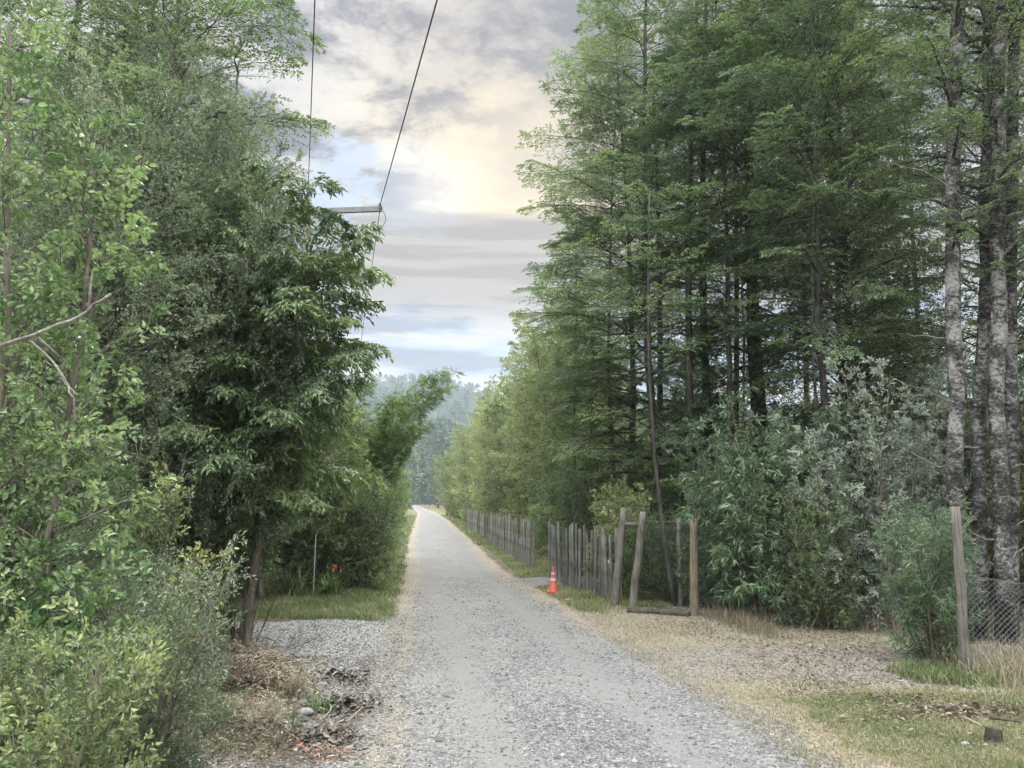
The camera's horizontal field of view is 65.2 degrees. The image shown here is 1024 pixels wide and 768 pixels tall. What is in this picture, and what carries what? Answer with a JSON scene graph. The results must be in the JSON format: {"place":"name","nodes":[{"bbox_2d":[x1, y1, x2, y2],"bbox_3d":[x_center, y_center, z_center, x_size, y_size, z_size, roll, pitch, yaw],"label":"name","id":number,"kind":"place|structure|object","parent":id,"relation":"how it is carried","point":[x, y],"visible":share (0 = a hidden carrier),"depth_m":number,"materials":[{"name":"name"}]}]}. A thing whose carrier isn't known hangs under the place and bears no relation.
{"place":"outdoors","nodes":[
{"label":"outdoors","id":0,"kind":"place"},
{"bbox_2d":[167,614,407,767],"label":"driveway","id":1,"kind":"structure","parent":0,"point":[282,624],"depth_m":12.57,"materials":[{"name":"grey gravel"}]},
{"bbox_2d":[0,0,266,575],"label":"leaved tree","id":2,"kind":"object","parent":1,"relation":"on","point":[135,55],"visible":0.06,"depth_m":14.18,"materials":[{"name":"green plant"}]},
{"bbox_2d":[0,0,334,559],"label":"layered tree","id":3,"kind":"object","parent":1,"relation":"on","point":[179,15],"visible":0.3,"depth_m":13.30,"materials":[{"name":"green plant"}]},
{"bbox_2d":[0,14,340,610],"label":"leaved tree","id":4,"kind":"object","parent":1,"relation":"on","point":[201,145],"visible":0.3,"depth_m":11.44,"materials":[{"name":"green plant"}]},
{"bbox_2d":[2,653,377,767],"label":"leaf litter","id":5,"kind":"object","parent":1,"relation":"on","point":[326,740],"visible":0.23,"depth_m":7.92,"materials":[{"name":"brown plant"}]},
{"bbox_2d":[143,364,310,653],"bbox_3d":[-4.229,1.844,11.937,2.387,4.428,2.067,-2,-9,15],"label":"glossy leaved tree","id":6,"kind":"object","parent":1,"relation":"on","point":[224,524],"visible":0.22,"depth_m":11.57,"materials":[{"name":"green plant"}]},
{"bbox_2d":[188,510,293,655],"bbox_3d":[-3.960,2.887,11.607,1.404,2.129,0.950,1,-8,-6],"label":"twig cluster","id":7,"kind":"object","parent":1,"relation":"on","point":[240,636],"visible":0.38,"depth_m":11.54,"materials":[{"name":"brown plant"}]},
{"bbox_2d":[119,157,396,653],"bbox_3d":[-3.799,0.389,11.917,3.651,7.372,4.073,7,-11,-41],"label":"glossy leaved tree","id":8,"kind":"object","parent":1,"relation":"on","point":[329,264],"visible":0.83,"depth_m":11.43,"materials":[{"name":"green plant"}]},
{"bbox_2d":[170,643,359,712],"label":"brown fronds","id":9,"kind":"object","parent":1,"relation":"on","point":[262,659],"visible":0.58,"depth_m":8.83,"materials":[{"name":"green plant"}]},
{"bbox_2d":[209,376,334,650],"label":"crooked tree","id":10,"kind":"object","parent":1,"relation":"on","point":[248,619],"visible":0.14,"depth_m":11.67,"materials":[{"name":"green plant"}]},
{"bbox_2d":[166,709,385,766],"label":"rust foliage","id":11,"kind":"object","parent":1,"relation":"on","point":[292,735],"visible":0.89,"depth_m":7.10,"materials":[{"name":"brown plant"}]},
{"bbox_2d":[165,663,389,767],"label":"verge stones","id":12,"kind":"object","parent":1,"relation":"on","point":[287,765],"visible":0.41,"depth_m":7.42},
{"bbox_2d":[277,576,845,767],"bbox_3d":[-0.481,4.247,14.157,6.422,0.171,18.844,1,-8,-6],"label":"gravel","id":13,"kind":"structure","parent":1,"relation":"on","point":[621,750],"depth_m":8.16,"materials":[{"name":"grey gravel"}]},
{"bbox_2d":[0,0,1023,409],"label":"sky","id":14,"kind":"structure","parent":0,"point":[455,246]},
{"bbox_2d":[4,504,1023,767],"bbox_3d":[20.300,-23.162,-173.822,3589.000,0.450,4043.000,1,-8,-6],"label":"ground","id":15,"kind":"structure","parent":0,"point":[494,560],"depth_m":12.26,"materials":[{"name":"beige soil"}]},
{"bbox_2d":[0,66,38,602],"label":"broad leaved tree","id":16,"kind":"object","parent":15,"relation":"on","point":[20,114],"visible":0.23,"depth_m":7.58,"materials":[{"name":"green plant"}]},
{"bbox_2d":[0,273,111,657],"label":"broad leaved tree","id":17,"kind":"object","parent":15,"relation":"on","point":[45,378],"visible":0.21,"depth_m":7.45,"materials":[{"name":"green plant"}]},
{"bbox_2d":[0,371,116,636],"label":"leafy shrub","id":18,"kind":"object","parent":15,"relation":"on","point":[31,516],"visible":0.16,"depth_m":7.07,"materials":[{"name":"green plant"}]},
{"bbox_2d":[0,528,159,742],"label":"leafy shrub","id":19,"kind":"object","parent":15,"relation":"on","point":[89,602],"visible":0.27,"depth_m":5.53,"materials":[{"name":"green plant"}]},
{"bbox_2d":[0,591,172,767],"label":"leafy shrub","id":20,"kind":"object","parent":15,"relation":"on","point":[110,742],"visible":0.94,"depth_m":3.99,"materials":[{"name":"green plant"}]},
{"bbox_2d":[0,0,183,681],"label":"broad leaved tree","id":21,"kind":"object","parent":15,"relation":"on","point":[46,286],"visible":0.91,"depth_m":6.27,"materials":[{"name":"green plant"}]},
{"bbox_2d":[0,568,199,767],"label":"leafy shrub","id":22,"kind":"object","parent":15,"relation":"on","point":[47,650],"visible":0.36,"depth_m":4.45,"materials":[{"name":"green plant"}]},
{"bbox_2d":[0,384,203,613],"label":"leafy shrub","id":23,"kind":"object","parent":15,"relation":"on","point":[139,458],"visible":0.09,"depth_m":9.43,"materials":[{"name":"green plant"}]},
{"bbox_2d":[0,0,213,293],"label":"layered tree","id":24,"kind":"object","parent":15,"relation":"on","point":[69,53],"visible":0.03,"depth_m":16.51,"materials":[{"name":"green plant"}]},
{"bbox_2d":[0,407,214,706],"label":"leafy shrub","id":25,"kind":"object","parent":15,"relation":"on","point":[154,528],"visible":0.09,"depth_m":8.23,"materials":[{"name":"green plant"}]},
{"bbox_2d":[0,33,244,613],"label":"leaved tree","id":26,"kind":"object","parent":15,"relation":"on","point":[30,233],"visible":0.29,"depth_m":10.16,"materials":[{"name":"green plant"}]},
{"bbox_2d":[0,528,254,767],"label":"leafy shrub","id":27,"kind":"object","parent":15,"relation":"on","point":[176,752],"visible":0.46,"depth_m":5.32,"materials":[{"name":"green plant"}]},
{"bbox_2d":[3,492,257,761],"bbox_3d":[-3.275,2.059,6.470,1.733,2.396,1.845,-6,-10,36],"label":"leafy shrub","id":28,"kind":"object","parent":15,"relation":"on","point":[82,547],"visible":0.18,"depth_m":6.57,"materials":[{"name":"green plant"}]},
{"bbox_2d":[82,541,238,708],"bbox_3d":[-3.686,2.542,8.060,1.732,1.883,1.269,1,-8,-6],"label":"leafy shrub","id":29,"kind":"object","parent":15,"relation":"on","point":[212,555],"visible":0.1,"depth_m":8.21,"materials":[{"name":"green plant"}]},
{"bbox_2d":[148,679,321,760],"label":"heap grass","id":30,"kind":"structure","parent":15,"relation":"on","point":[294,712],"depth_m":7.26,"materials":[{"name":"brown plant"}]},
{"bbox_2d":[201,685,292,728],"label":"dry weed","id":31,"kind":"object","parent":15,"relation":"on","point":[267,713],"visible":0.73,"depth_m":7.60,"materials":[{"name":"brown plant"}]},
{"bbox_2d":[164,568,407,622],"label":"roadside grass","id":32,"kind":"structure","parent":15,"relation":"on","point":[304,604],"depth_m":16.94,"materials":[{"name":"green plant"}]},
{"bbox_2d":[257,372,368,584],"bbox_3d":[-5.453,2.288,21.075,4.157,6.418,4.344,-7,-11,39],"label":"roadside shrub","id":33,"kind":"object","parent":15,"relation":"on","point":[286,557],"visible":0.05,"depth_m":20.35,"materials":[{"name":"green plant"}]},
{"bbox_2d":[277,410,398,588],"bbox_3d":[-4.755,2.920,20.098,3.038,4.690,3.174,-4,-9,25],"label":"roadside shrub","id":34,"kind":"object","parent":15,"relation":"on","point":[304,546],"visible":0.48,"depth_m":19.61,"materials":[{"name":"green plant"}]},
{"bbox_2d":[311,457,408,588],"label":"leafy shrub","id":35,"kind":"object","parent":15,"relation":"on","point":[372,565],"visible":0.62,"depth_m":19.80,"materials":[{"name":"green plant"}]},
{"bbox_2d":[335,364,465,573],"bbox_3d":[-3.620,2.515,23.845,4.540,6.464,2.838,1,-8,-6],"label":"bamboo clump","id":36,"kind":"object","parent":15,"relation":"on","point":[387,455],"visible":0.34,"depth_m":23.59,"materials":[{"name":"green plant"}]},
{"bbox_2d":[381,514,514,569],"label":"distant grass","id":37,"kind":"structure","parent":15,"relation":"on","point":[407,532],"depth_m":48.71,"materials":[{"name":"green plant"}]},
{"bbox_2d":[445,411,494,519],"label":"airy tree","id":38,"kind":"object","parent":15,"relation":"on","point":[456,436],"visible":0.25,"depth_m":64.38,"materials":[{"name":"green plant"}]},
{"bbox_2d":[458,374,518,527],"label":"airy tree","id":39,"kind":"object","parent":15,"relation":"on","point":[484,439],"visible":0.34,"depth_m":49.59,"materials":[{"name":"green plant"}]},
{"bbox_2d":[470,367,537,526],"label":"airy tree","id":40,"kind":"object","parent":15,"relation":"on","point":[492,481],"visible":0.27,"depth_m":43.19,"materials":[{"name":"green plant"}]},
{"bbox_2d":[499,513,534,567],"bbox_3d":[0.055,6.019,31.155,0.204,1.848,10.163,1,-8,-7],"label":"palisade fence","id":41,"kind":"object","parent":15,"relation":"on","point":[506,540],"visible":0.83,"depth_m":29.98,"materials":[{"name":"grey wood"}]},
{"bbox_2d":[485,339,560,546],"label":"airy tree","id":42,"kind":"object","parent":15,"relation":"on","point":[513,490],"visible":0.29,"depth_m":37.64,"materials":[{"name":"green plant"}]},
{"bbox_2d":[102,372,967,504],"bbox_3d":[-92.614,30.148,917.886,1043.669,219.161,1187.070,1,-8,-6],"label":"distant forest","id":43,"kind":"object","parent":15,"relation":"on","point":[443,428],"visible":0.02,"depth_m":557.64,"materials":[{"name":"green plant"}]},
{"bbox_2d":[524,455,589,556],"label":"woodland shrub","id":44,"kind":"object","parent":15,"relation":"on","point":[538,524],"visible":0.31,"depth_m":30.65,"materials":[{"name":"green plant"}]},
{"bbox_2d":[493,289,629,546],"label":"airy tree","id":45,"kind":"object","parent":15,"relation":"on","point":[515,406],"visible":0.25,"depth_m":33.09,"materials":[{"name":"green plant"}]},
{"bbox_2d":[513,214,635,544],"bbox_3d":[2.329,0.085,29.851,4.904,13.082,4.515,-5,-10,32],"label":"layered tree","id":46,"kind":"object","parent":15,"relation":"on","point":[558,358],"visible":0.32,"depth_m":29.82,"materials":[{"name":"green plant"}]},
{"bbox_2d":[537,453,616,576],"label":"woodland shrub","id":47,"kind":"object","parent":15,"relation":"on","point":[582,514],"visible":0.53,"depth_m":23.72,"materials":[{"name":"green plant"}]},
{"bbox_2d":[505,300,653,547],"bbox_3d":[2.946,1.812,36.840,5.633,11.829,6.624,8,-11,-42],"label":"airy tree","id":48,"kind":"object","parent":15,"relation":"on","point":[537,426],"visible":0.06,"depth_m":36.75,"materials":[{"name":"green plant"}]},
{"bbox_2d":[548,520,624,602],"bbox_3d":[1.672,4.396,19.913,0.218,1.840,6.273,2,-8,-11],"label":"palisade fence","id":49,"kind":"object","parent":15,"relation":"on","point":[603,553],"visible":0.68,"depth_m":19.82,"materials":[{"name":"grey wood"}]},
{"bbox_2d":[526,338,647,562],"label":"leafy tree","id":50,"kind":"object","parent":15,"relation":"on","point":[560,426],"visible":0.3,"depth_m":25.09,"materials":[{"name":"green plant"}]},
{"bbox_2d":[582,474,653,593],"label":"woodland shrub","id":51,"kind":"object","parent":15,"relation":"on","point":[610,517],"visible":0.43,"depth_m":18.75,"materials":[{"name":"green plant"}]},
{"bbox_2d":[610,508,646,607],"bbox_3d":[2.407,3.705,16.611,0.746,2.239,0.508,1,-8,-6],"label":"gate post frame","id":52,"kind":"object","parent":15,"relation":"on","point":[640,525],"visible":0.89,"depth_m":16.58,"materials":[{"name":"grey wood"}]},
{"bbox_2d":[578,178,715,606],"bbox_3d":[2.959,0.155,17.052,3.048,9.258,3.040,-5,-9,29],"label":"bare trunk tree","id":53,"kind":"object","parent":15,"relation":"on","point":[648,251],"visible":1,"depth_m":17.14,"materials":[{"name":"green plant"}]},
{"bbox_2d":[612,507,681,600],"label":"woodland shrub","id":54,"kind":"object","parent":15,"relation":"on","point":[631,561],"visible":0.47,"depth_m":17.51,"materials":[{"name":"green plant"}]},
{"bbox_2d":[597,79,714,562],"bbox_3d":[4.210,-1.802,21.928,3.409,14.536,3.127,-6,-10,35],"label":"bare trunk tree","id":55,"kind":"object","parent":15,"relation":"on","point":[659,388],"visible":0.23,"depth_m":22.21,"materials":[{"name":"green plant"}]},
{"bbox_2d":[607,436,704,564],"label":"woodland shrub","id":56,"kind":"object","parent":15,"relation":"on","point":[630,483],"visible":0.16,"depth_m":21.94,"materials":[{"name":"green plant"}]},
{"bbox_2d":[514,0,805,586],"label":"layered tree","id":57,"kind":"object","parent":15,"relation":"on","point":[642,159],"visible":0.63,"depth_m":21.39,"materials":[{"name":"green plant"}]},
{"bbox_2d":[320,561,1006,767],"bbox_3d":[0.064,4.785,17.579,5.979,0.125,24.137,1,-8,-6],"label":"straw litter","id":58,"kind":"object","parent":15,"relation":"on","point":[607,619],"visible":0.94,"depth_m":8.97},
{"bbox_2d":[639,511,689,602],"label":"woodland shrub","id":59,"kind":"object","parent":15,"relation":"on","point":[663,590],"visible":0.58,"depth_m":17.16,"materials":[{"name":"green plant"}]},
{"bbox_2d":[508,575,822,586],"bbox_3d":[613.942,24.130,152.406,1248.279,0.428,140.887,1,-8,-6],"label":"gate drive","id":60,"kind":"structure","parent":15,"relation":"on","point":[533,580],"depth_m":22.03,"materials":[{"name":"grey gravel"}]},
{"bbox_2d":[510,76,684,510],"bbox_3d":[3.014,-1.895,24.544,5.824,15.535,5.362,5,-10,-30],"label":"layered tree","id":61,"kind":"object","parent":60,"relation":"on","point":[574,329],"visible":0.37,"depth_m":24.29,"materials":[{"name":"green plant"}]},
{"bbox_2d":[508,0,723,502],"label":"layered tree","id":62,"kind":"object","parent":60,"relation":"on","point":[633,383],"visible":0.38,"depth_m":23.96,"materials":[{"name":"green plant"}]},
{"bbox_2d":[626,455,725,588],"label":"woodland shrub","id":63,"kind":"object","parent":15,"relation":"on","point":[665,491],"visible":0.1,"depth_m":19.56,"materials":[{"name":"green plant"}]},
{"bbox_2d":[612,0,753,566],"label":"bare trunk tree","id":64,"kind":"object","parent":15,"relation":"on","point":[689,366],"visible":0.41,"depth_m":19.63,"materials":[{"name":"green plant"}]},
{"bbox_2d":[613,324,760,571],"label":"leafy tree","id":65,"kind":"object","parent":15,"relation":"on","point":[665,396],"visible":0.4,"depth_m":19.88,"materials":[{"name":"green plant"}]},
{"bbox_2d":[689,516,698,615],"bbox_3d":[3.513,3.628,15.452,0.220,2.136,0.173,1,-8,-6],"label":"fence post","id":66,"kind":"object","parent":15,"relation":"on","point":[694,586],"visible":0.84,"depth_m":15.40,"materials":[{"name":"beige wood"}]},
{"bbox_2d":[635,0,767,539],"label":"bare trunk tree","id":67,"kind":"object","parent":15,"relation":"on","point":[703,360],"visible":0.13,"depth_m":21.30,"materials":[{"name":"green plant"}]},
{"bbox_2d":[668,509,746,608],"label":"woodland shrub","id":68,"kind":"object","parent":15,"relation":"on","point":[702,567],"visible":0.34,"depth_m":16.34,"materials":[{"name":"green plant"}]},
{"bbox_2d":[667,437,773,608],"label":"long leaved shrub","id":69,"kind":"object","parent":15,"relation":"on","point":[694,509],"visible":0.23,"depth_m":16.67,"materials":[{"name":"green plant"}]},
{"bbox_2d":[613,0,844,592],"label":"layered tree","id":70,"kind":"object","parent":15,"relation":"on","point":[658,64],"visible":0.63,"depth_m":18.69,"materials":[{"name":"green plant"}]},
{"bbox_2d":[667,303,803,512],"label":"leafy tree","id":71,"kind":"object","parent":15,"relation":"on","point":[724,366],"visible":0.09,"depth_m":21.77,"materials":[{"name":"green plant"}]},
{"bbox_2d":[707,172,775,579],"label":"sapling tree","id":72,"kind":"object","parent":15,"relation":"on","point":[744,367],"visible":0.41,"depth_m":18.94,"materials":[{"name":"green plant"}]},
{"bbox_2d":[616,0,896,561],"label":"layered tree","id":73,"kind":"object","parent":15,"relation":"on","point":[751,378],"visible":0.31,"depth_m":19.80,"materials":[{"name":"green plant"}]},
{"bbox_2d":[677,380,860,626],"bbox_3d":[4.718,2.212,15.076,2.981,4.694,2.764,6,-10,-34],"label":"long leaved shrub","id":74,"kind":"object","parent":15,"relation":"on","point":[760,552],"visible":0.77,"depth_m":14.87,"materials":[{"name":"green plant"}]},
{"bbox_2d":[773,156,849,597],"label":"sapling tree","id":75,"kind":"object","parent":15,"relation":"on","point":[813,375],"visible":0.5,"depth_m":17.13,"materials":[{"name":"green plant"}]},
{"bbox_2d":[763,486,873,631],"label":"woodland shrub","id":76,"kind":"object","parent":15,"relation":"on","point":[828,604],"visible":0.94,"depth_m":13.69,"materials":[{"name":"green plant"}]},
{"bbox_2d":[680,0,967,613],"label":"layered tree","id":77,"kind":"object","parent":15,"relation":"on","point":[781,68],"visible":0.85,"depth_m":16.42,"materials":[{"name":"green plant"}]},
{"bbox_2d":[626,602,1023,754],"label":"wood litter","id":78,"kind":"object","parent":15,"relation":"on","point":[815,665],"visible":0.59,"depth_m":10.88,"materials":[{"name":"beige plant"}]},
{"bbox_2d":[632,643,1022,688],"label":"dirt pull in","id":79,"kind":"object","parent":15,"relation":"on","point":[708,659],"visible":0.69,"depth_m":10.96,"materials":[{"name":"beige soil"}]},
{"bbox_2d":[868,496,989,665],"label":"narrow leaved shrub","id":80,"kind":"object","parent":79,"relation":"on","point":[935,607],"visible":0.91,"depth_m":10.85,"materials":[{"name":"green plant"}]},
{"bbox_2d":[885,656,1023,688],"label":"weeds","id":81,"kind":"object","parent":79,"relation":"on","point":[936,669],"visible":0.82,"depth_m":9.94,"materials":[{"name":"green plant"}]},
{"bbox_2d":[950,506,971,671],"bbox_3d":[5.746,2.765,10.240,0.156,2.366,0.135,1,-8,-6],"label":"fence post","id":82,"kind":"object","parent":79,"relation":"on","point":[961,596],"visible":0.84,"depth_m":10.22,"materials":[{"name":"grey wood"}]},
{"bbox_2d":[719,0,968,559],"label":"feathery tree","id":83,"kind":"object","parent":15,"relation":"on","point":[834,379],"visible":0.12,"depth_m":20.35,"materials":[{"name":"green plant"}]},
{"bbox_2d":[717,0,977,603],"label":"feathery tree","id":84,"kind":"object","parent":15,"relation":"on","point":[849,322],"visible":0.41,"depth_m":17.48,"materials":[{"name":"green plant"}]},
{"bbox_2d":[740,0,973,594],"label":"feathery tree","id":85,"kind":"object","parent":15,"relation":"on","point":[797,417],"visible":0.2,"depth_m":18.99,"materials":[{"name":"green plant"}]},
{"bbox_2d":[785,355,966,630],"bbox_3d":[6.393,1.923,13.921,2.892,4.902,2.397,-4,-9,27],"label":"silver leaved shrub","id":86,"kind":"object","parent":15,"relation":"on","point":[885,484],"visible":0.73,"depth_m":13.84,"materials":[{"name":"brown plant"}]},
{"bbox_2d":[737,681,1023,767],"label":"green grass","id":87,"kind":"structure","parent":15,"relation":"on","point":[938,732],"depth_m":7.67,"materials":[{"name":"green plant"}]},
{"bbox_2d":[809,298,991,569],"bbox_3d":[9.489,1.421,19.695,4.409,7.476,3.946,2,-9,-15],"label":"leafy tree","id":88,"kind":"object","parent":15,"relation":"on","point":[890,396],"visible":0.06,"depth_m":19.53,"materials":[{"name":"green plant"}]},
{"bbox_2d":[838,356,1020,611],"bbox_3d":[8.087,2.068,15.663,2.517,5.148,3.037,0,-8,3],"label":"silver leaved shrub","id":89,"kind":"object","parent":15,"relation":"on","point":[908,482],"visible":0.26,"depth_m":15.47,"materials":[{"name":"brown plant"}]},
{"bbox_2d":[838,0,1023,643],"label":"grey barked tree","id":90,"kind":"object","parent":15,"relation":"on","point":[954,466],"visible":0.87,"depth_m":13.31,"materials":[{"name":"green plant"}]},
{"bbox_2d":[840,698,1023,721],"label":"verge leaf litter","id":91,"kind":"object","parent":15,"relation":"on","point":[975,705],"visible":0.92,"depth_m":8.27,"materials":[{"name":"brown plant"}]},
{"bbox_2d":[870,0,1023,640],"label":"grey barked tree","id":92,"kind":"object","parent":15,"relation":"on","point":[978,447],"visible":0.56,"depth_m":13.46,"materials":[{"name":"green plant"}]},
{"bbox_2d":[872,0,1023,488],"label":"feathery tree","id":93,"kind":"object","parent":15,"relation":"on","point":[972,334],"visible":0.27,"depth_m":17.44,"materials":[{"name":"green plant"}]},
{"bbox_2d":[889,0,1023,644],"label":"grey barked tree","id":94,"kind":"object","parent":15,"relation":"on","point":[1001,503],"visible":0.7,"depth_m":13.07,"materials":[{"name":"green plant"}]},
{"bbox_2d":[909,0,1023,636],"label":"grey barked tree","id":95,"kind":"object","parent":15,"relation":"on","point":[1011,402],"visible":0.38,"depth_m":13.91,"materials":[{"name":"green plant"}]},
{"bbox_2d":[919,629,1023,693],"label":"dry grass","id":96,"kind":"structure","parent":15,"relation":"on","point":[996,662],"depth_m":10.06,"materials":[{"name":"plant"}]},
{"bbox_2d":[933,408,1023,620],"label":"woodland shrub","id":97,"kind":"object","parent":15,"relation":"on","point":[1021,569],"visible":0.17,"depth_m":14.96,"materials":[{"name":"green plant"}]},
{"bbox_2d":[484,544,687,613],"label":"verge grass","id":98,"kind":"structure","parent":0,"point":[589,599],"depth_m":18.90,"materials":[{"name":"green plant"}]},
{"bbox_2d":[353,504,849,767],"bbox_3d":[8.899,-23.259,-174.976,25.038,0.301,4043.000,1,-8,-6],"label":"road","id":99,"kind":"structure","parent":0,"point":[443,550],"depth_m":9.64,"materials":[{"name":"grey gravel"}]},
{"bbox_2d":[341,382,988,434],"bbox_3d":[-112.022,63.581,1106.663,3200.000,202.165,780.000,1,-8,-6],"label":"hills","id":100,"kind":"structure","parent":0,"point":[455,396],"depth_m":1046.39,"materials":[{"name":"green plant"}]},
{"bbox_2d":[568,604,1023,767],"bbox_3d":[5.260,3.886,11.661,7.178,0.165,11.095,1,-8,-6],"label":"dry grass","id":101,"kind":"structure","parent":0,"point":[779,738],"depth_m":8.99,"materials":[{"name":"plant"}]},
{"bbox_2d":[699,600,1023,638],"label":"tall dry grass","id":102,"kind":"structure","parent":0,"point":[743,619],"depth_m":13.65,"materials":[{"name":"plant"}]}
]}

